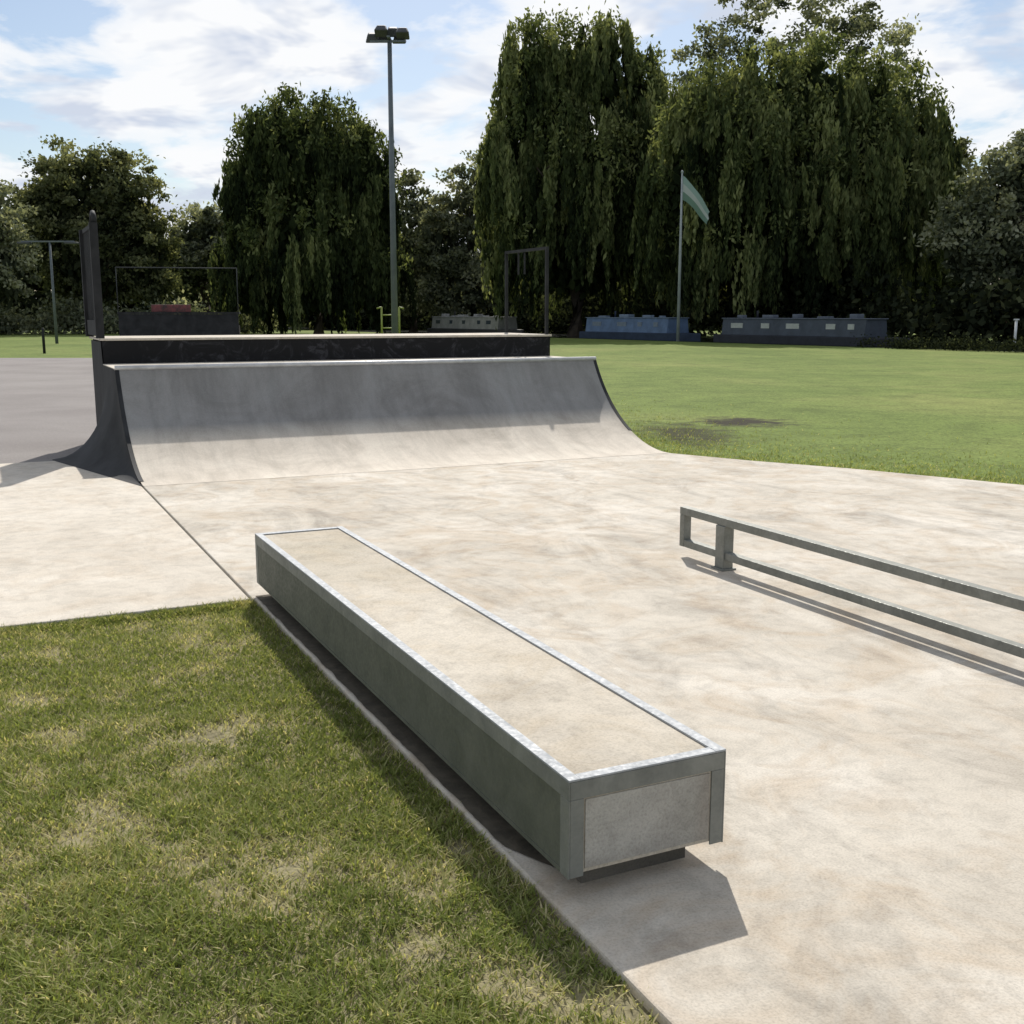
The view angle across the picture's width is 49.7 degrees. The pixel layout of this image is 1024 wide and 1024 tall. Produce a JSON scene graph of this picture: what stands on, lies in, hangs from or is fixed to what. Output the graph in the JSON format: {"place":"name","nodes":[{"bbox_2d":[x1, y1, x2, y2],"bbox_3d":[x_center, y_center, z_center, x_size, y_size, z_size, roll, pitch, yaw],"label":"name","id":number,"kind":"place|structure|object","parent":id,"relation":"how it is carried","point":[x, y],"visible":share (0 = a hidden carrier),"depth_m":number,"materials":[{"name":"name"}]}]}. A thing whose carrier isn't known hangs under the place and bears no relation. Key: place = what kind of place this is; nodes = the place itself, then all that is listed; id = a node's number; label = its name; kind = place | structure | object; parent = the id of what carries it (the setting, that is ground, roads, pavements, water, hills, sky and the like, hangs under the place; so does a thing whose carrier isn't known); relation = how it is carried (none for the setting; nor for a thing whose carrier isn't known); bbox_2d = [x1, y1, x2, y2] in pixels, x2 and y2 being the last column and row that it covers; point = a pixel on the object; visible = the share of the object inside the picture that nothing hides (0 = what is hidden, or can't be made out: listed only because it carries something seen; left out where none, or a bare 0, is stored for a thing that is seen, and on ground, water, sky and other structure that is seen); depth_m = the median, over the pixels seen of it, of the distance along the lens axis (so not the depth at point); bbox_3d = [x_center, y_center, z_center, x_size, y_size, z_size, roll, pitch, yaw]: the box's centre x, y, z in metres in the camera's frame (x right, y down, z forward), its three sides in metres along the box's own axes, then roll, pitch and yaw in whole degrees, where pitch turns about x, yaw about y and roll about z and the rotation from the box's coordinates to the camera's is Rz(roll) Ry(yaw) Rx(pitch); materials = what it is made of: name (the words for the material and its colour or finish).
{"place":"outdoors","nodes":[
{"label":"outdoors","id":0,"kind":"place"},
{"bbox_2d":[115,267,240,335],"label":"skate ramp","id":1,"kind":"structure","parent":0,"point":[161,320],"depth_m":33.49,"materials":[{"name":"metal"}]},
{"bbox_2d":[0,597,658,1023],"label":"lawn grass","id":2,"kind":"structure","parent":0,"point":[158,907],"depth_m":3.34,"materials":[{"name":"green plant"}]},
{"bbox_2d":[0,327,1023,1023],"bbox_3d":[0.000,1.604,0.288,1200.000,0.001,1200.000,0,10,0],"label":"ground","id":3,"kind":"structure","parent":0,"point":[904,401],"depth_m":12.88,"materials":[{"name":"green plant"}]},
{"bbox_2d":[0,179,45,316],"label":"broadleaf tree","id":4,"kind":"object","parent":3,"relation":"on","point":[12,252],"visible":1,"depth_m":82.14,"materials":[{"name":"green plant"}]},
{"bbox_2d":[41,328,45,353],"bbox_3d":[-19.275,-7.050,45.470,0.111,1.050,0.111,-4,11,-22],"label":"bollard","id":5,"kind":"object","parent":3,"relation":"on","point":[43,341],"visible":1,"depth_m":45.44,"materials":[{"name":"metal"}]},
{"bbox_2d":[17,241,78,343],"bbox_3d":[-24.533,-11.688,58.861,3.200,5.380,0.300,0,10,0],"label":"street lamp","id":6,"kind":"object","parent":3,"relation":"on","point":[53,291],"visible":1,"depth_m":58.67,"materials":[{"name":"metal"}]},
{"bbox_2d":[0,358,96,463],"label":"asphalt court","id":7,"kind":"object","parent":3,"relation":"on","point":[47,409],"depth_m":19.23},
{"bbox_2d":[6,134,191,313],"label":"broadleaf tree","id":8,"kind":"object","parent":3,"relation":"on","point":[65,196],"visible":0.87,"depth_m":90.01,"materials":[{"name":"green plant"}]},
{"bbox_2d":[0,461,248,627],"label":"concrete apron","id":9,"kind":"object","parent":3,"relation":"on","point":[76,542],"visible":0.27,"depth_m":7.49,"materials":[{"name":"beige concrete"}]},
{"bbox_2d":[141,486,251,600],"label":"joint dirt","id":10,"kind":"structure","parent":9,"relation":"on","point":[233,581],"depth_m":7.66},
{"bbox_2d":[0,596,259,638],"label":"edge grass","id":11,"kind":"structure","parent":3,"relation":"on","point":[125,617],"depth_m":5.95,"materials":[{"name":"green plant"}]},
{"bbox_2d":[0,288,310,334],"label":"shrub row","id":12,"kind":"object","parent":3,"relation":"on","point":[18,322],"visible":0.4,"depth_m":87.21,"materials":[{"name":"green plant"}]},
{"bbox_2d":[154,198,236,311],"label":"broadleaf tree","id":13,"kind":"object","parent":3,"relation":"on","point":[196,250],"visible":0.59,"depth_m":103.42,"materials":[{"name":"green plant"}]},
{"bbox_2d":[207,82,417,333],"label":"willow tree","id":14,"kind":"object","parent":3,"relation":"on","point":[303,200],"visible":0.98,"depth_m":84.30,"materials":[{"name":"green plant"}]},
{"bbox_2d":[366,25,409,333],"bbox_3d":[-4.777,-12.513,43.538,1.688,12.487,1.030,0,10,0],"label":"floodlight pole","id":15,"kind":"object","parent":3,"relation":"on","point":[382,34],"visible":0.99,"depth_m":43.08,"materials":[{"name":"metal"}]},
{"bbox_2d":[377,306,403,333],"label":"exercise frame","id":16,"kind":"object","parent":3,"relation":"on","point":[382,315],"visible":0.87,"depth_m":68.92,"materials":[{"name":"yellow paint"}]},
{"bbox_2d":[395,164,437,331],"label":"broadleaf tree","id":17,"kind":"object","parent":3,"relation":"on","point":[411,204],"visible":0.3,"depth_m":96.08,"materials":[{"name":"green plant"}]},
{"bbox_2d":[400,150,528,316],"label":"broadleaf tree","id":18,"kind":"object","parent":3,"relation":"on","point":[452,259],"visible":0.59,"depth_m":93.73,"materials":[{"name":"green plant"}]},
{"bbox_2d":[0,199,1002,329],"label":"distant trees","id":19,"kind":"object","parent":3,"relation":"on","point":[36,296],"visible":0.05,"depth_m":115.53,"materials":[{"name":"green plant"}]},
{"bbox_2d":[472,0,676,335],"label":"willow tree","id":20,"kind":"object","parent":3,"relation":"on","point":[559,179],"visible":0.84,"depth_m":76.09,"materials":[{"name":"green plant"}]},
{"bbox_2d":[139,452,1023,1023],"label":"concrete slab","id":21,"kind":"structure","parent":3,"relation":"on","point":[863,862],"depth_m":4.85,"materials":[{"name":"beige concrete"}]},
{"bbox_2d":[52,210,666,485],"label":"quarter pipe ramp","id":22,"kind":"structure","parent":21,"relation":"on","point":[178,409],"depth_m":12.65,"materials":[{"name":"concrete"}]},
{"bbox_2d":[256,594,553,866],"bbox_3d":[-0.616,0.764,4.774,0.180,0.001,3.620,-5,11,-25],"label":"dirt strip","id":23,"kind":"object","parent":21,"relation":"on","point":[492,821],"visible":0.34,"depth_m":4.15,"materials":[{"name":"grey concrete"}]},
{"bbox_2d":[255,526,725,882],"bbox_3d":[-0.426,0.581,4.790,0.516,0.361,3.771,-5,11,-25],"label":"grind box","id":24,"kind":"object","parent":21,"relation":"on","point":[567,767],"visible":1,"depth_m":3.62,"materials":[{"name":"concrete"}]},
{"bbox_2d":[679,506,1023,658],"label":"grind rail","id":25,"kind":"object","parent":21,"relation":"on","point":[723,554],"visible":1,"depth_m":5.95,"materials":[{"name":"metal"}]},
{"bbox_2d":[287,249,1023,343],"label":"hedge","id":26,"kind":"object","parent":3,"relation":"on","point":[982,316],"visible":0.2,"depth_m":64.95,"materials":[{"name":"green plant"}]},
{"bbox_2d":[676,170,708,340],"bbox_3d":[10.576,-14.866,64.421,1.761,9.730,0.286,0,10,0],"label":"flag pole","id":27,"kind":"object","parent":3,"relation":"on","point":[691,196],"visible":1,"depth_m":63.94,"materials":[{"name":"teal fabric"}]},
{"bbox_2d":[628,22,964,326],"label":"willow tree","id":28,"kind":"object","parent":3,"relation":"on","point":[796,167],"visible":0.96,"depth_m":66.08,"materials":[{"name":"green plant"}]},
{"bbox_2d":[662,0,932,317],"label":"poplar tree","id":29,"kind":"object","parent":3,"relation":"on","point":[862,24],"visible":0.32,"depth_m":89.98,"materials":[{"name":"green plant"}]},
{"bbox_2d":[850,331,1023,352],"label":"bank vegetation","id":30,"kind":"object","parent":3,"relation":"on","point":[953,345],"visible":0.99,"depth_m":49.33,"materials":[{"name":"green plant"}]},
{"bbox_2d":[911,128,990,331],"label":"broadleaf tree","id":31,"kind":"object","parent":3,"relation":"on","point":[964,142],"visible":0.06,"depth_m":83.79,"materials":[{"name":"green plant"}]},
{"bbox_2d":[904,128,1023,340],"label":"broadleaf tree","id":32,"kind":"object","parent":3,"relation":"on","point":[989,219],"visible":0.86,"depth_m":60.65,"materials":[{"name":"green plant"}]},
{"bbox_2d":[1006,241,1023,285],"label":"broadleaf tree","id":33,"kind":"object","parent":3,"relation":"on","point":[1018,260],"visible":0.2,"depth_m":60.68,"materials":[{"name":"green plant"}]},
{"bbox_2d":[1013,319,1018,349],"bbox_3d":[22.488,-7.925,49.377,0.180,1.390,0.180,0,10,0],"label":"marker post","id":34,"kind":"object","parent":3,"relation":"on","point":[1015,329],"visible":0.78,"depth_m":49.29,"materials":[{"name":"white paint"}]},
{"bbox_2d":[0,0,1023,290],"label":"sky","id":35,"kind":"structure","parent":0,"point":[168,79],"materials":[{"name":"white"}]},
{"bbox_2d":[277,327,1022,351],"bbox_3d":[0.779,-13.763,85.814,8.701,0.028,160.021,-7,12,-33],"label":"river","id":36,"kind":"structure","parent":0,"point":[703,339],"depth_m":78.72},
{"bbox_2d":[427,311,523,332],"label":"narrowboat","id":37,"kind":"object","parent":36,"relation":"on","point":[455,323],"visible":0.84,"depth_m":84.80},
{"bbox_2d":[436,320,490,323],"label":"windows","id":38,"kind":"structure","parent":37,"relation":"in","point":[437,321],"depth_m":85.56,"materials":[{"name":"grey glass"}]},
{"bbox_2d":[579,311,700,340],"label":"narrowboat","id":39,"kind":"object","parent":36,"relation":"on","point":[643,327],"visible":0.97,"depth_m":68.68},
{"bbox_2d":[592,322,657,326],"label":"windows","id":40,"kind":"structure","parent":39,"relation":"in","point":[655,324],"depth_m":69.83,"materials":[{"name":"grey glass"}]},
{"bbox_2d":[713,311,909,346],"bbox_3d":[15.653,-9.795,58.675,2.040,1.780,12.887,-7,12,-33],"label":"narrowboat","id":41,"kind":"object","parent":36,"relation":"on","point":[797,329],"visible":0.96,"depth_m":57.74},
{"bbox_2d":[731,323,854,329],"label":"windows","id":42,"kind":"structure","parent":41,"relation":"in","point":[733,325],"depth_m":58.47,"materials":[{"name":"grey glass"}]},
{"bbox_2d":[614,390,1023,484],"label":"field grass","id":43,"kind":"structure","parent":0,"point":[651,442],"depth_m":12.72,"materials":[{"name":"green plant"}]}
]}

